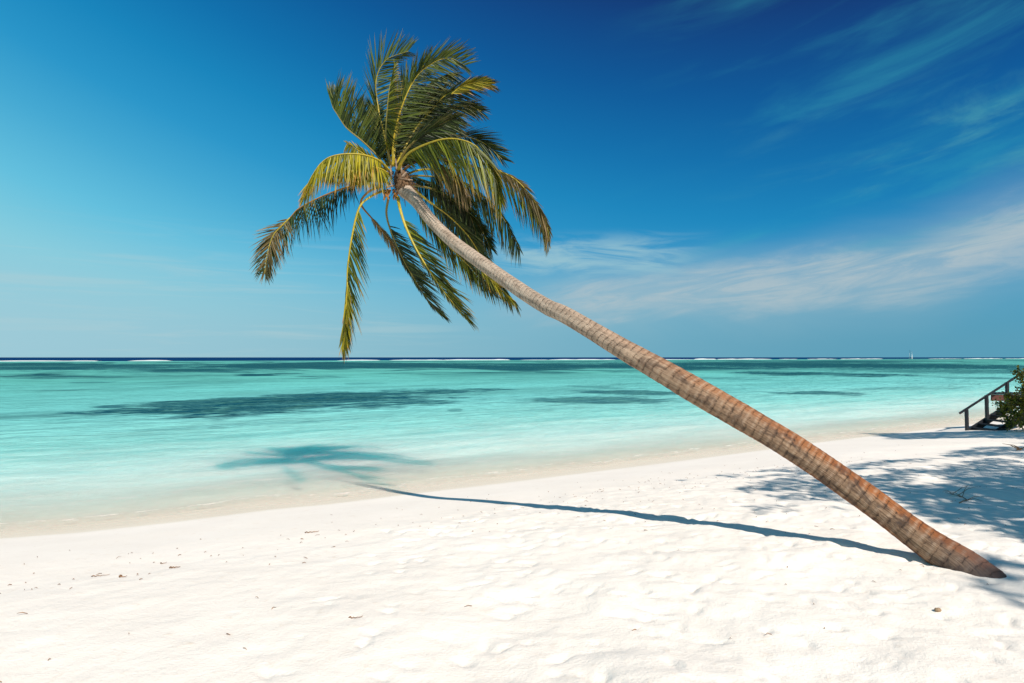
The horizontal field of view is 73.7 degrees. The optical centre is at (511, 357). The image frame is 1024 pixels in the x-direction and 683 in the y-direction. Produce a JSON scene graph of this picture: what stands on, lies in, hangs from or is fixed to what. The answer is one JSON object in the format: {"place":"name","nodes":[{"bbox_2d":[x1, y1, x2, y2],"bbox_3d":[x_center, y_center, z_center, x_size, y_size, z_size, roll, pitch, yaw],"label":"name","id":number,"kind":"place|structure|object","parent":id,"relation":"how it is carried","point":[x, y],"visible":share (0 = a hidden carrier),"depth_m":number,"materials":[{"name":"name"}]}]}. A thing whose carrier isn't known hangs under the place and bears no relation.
{"place":"outdoors","nodes":[
{"label":"outdoors","id":0,"kind":"place"},
{"bbox_2d":[0,411,1023,682],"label":"sand beach","id":1,"kind":"structure","parent":0,"point":[684,573],"depth_m":5.70,"materials":[{"name":"white sand"}]},
{"bbox_2d":[0,450,1023,681],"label":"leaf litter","id":2,"kind":"object","parent":1,"relation":"on","point":[497,523],"visible":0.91,"depth_m":7.47,"materials":[{"name":"brown plant"}]},
{"bbox_2d":[249,29,1006,578],"bbox_3d":[0.831,-1.471,9.396,9.927,7.258,3.341,0,0,34],"label":"palm tree","id":3,"kind":"object","parent":1,"relation":"on","point":[421,127],"visible":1,"depth_m":10.24,"materials":[{"name":"green plant"}]},
{"bbox_2d":[945,485,981,502],"bbox_3d":[5.779,1.746,8.750,0.434,0.147,0.688,0,0,31],"label":"fallen branch","id":4,"kind":"object","parent":1,"relation":"on","point":[963,493],"visible":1,"depth_m":8.87,"materials":[{"name":"brown wood"}]},
{"bbox_2d":[959,371,1023,430],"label":"wooden steps","id":5,"kind":"structure","parent":1,"relation":"on","point":[988,419],"depth_m":19.87,"materials":[{"name":"wood"}]},
{"bbox_2d":[991,365,1023,431],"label":"bush","id":6,"kind":"object","parent":1,"relation":"on","point":[1018,416],"visible":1,"depth_m":18.05,"materials":[{"name":"green plant"}]},
{"bbox_2d":[991,392,1023,425],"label":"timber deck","id":7,"kind":"structure","parent":1,"relation":"on","point":[994,397],"depth_m":20.59,"materials":[{"name":"brown wood"}]},
{"bbox_2d":[1002,443,1023,450],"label":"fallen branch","id":8,"kind":"object","parent":1,"relation":"on","point":[1016,447],"visible":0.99,"depth_m":13.69,"materials":[{"name":"brown wood"}]},
{"bbox_2d":[0,357,1023,523],"bbox_3d":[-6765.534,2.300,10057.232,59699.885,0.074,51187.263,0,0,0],"label":"lagoon water","id":9,"kind":"structure","parent":0,"point":[92,433],"depth_m":28.59,"materials":[{"name":"teal liquid"}]},
{"bbox_2d":[16,358,1023,360],"bbox_3d":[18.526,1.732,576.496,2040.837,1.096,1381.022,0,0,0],"label":"surf","id":10,"kind":"structure","parent":9,"relation":"on","point":[507,359],"depth_m":595.52,"materials":[{"name":"liquid"}]},
{"bbox_2d":[0,0,1023,356],"label":"sky","id":11,"kind":"structure","parent":0,"point":[709,178],"materials":[{"name":"blue"}]}
]}

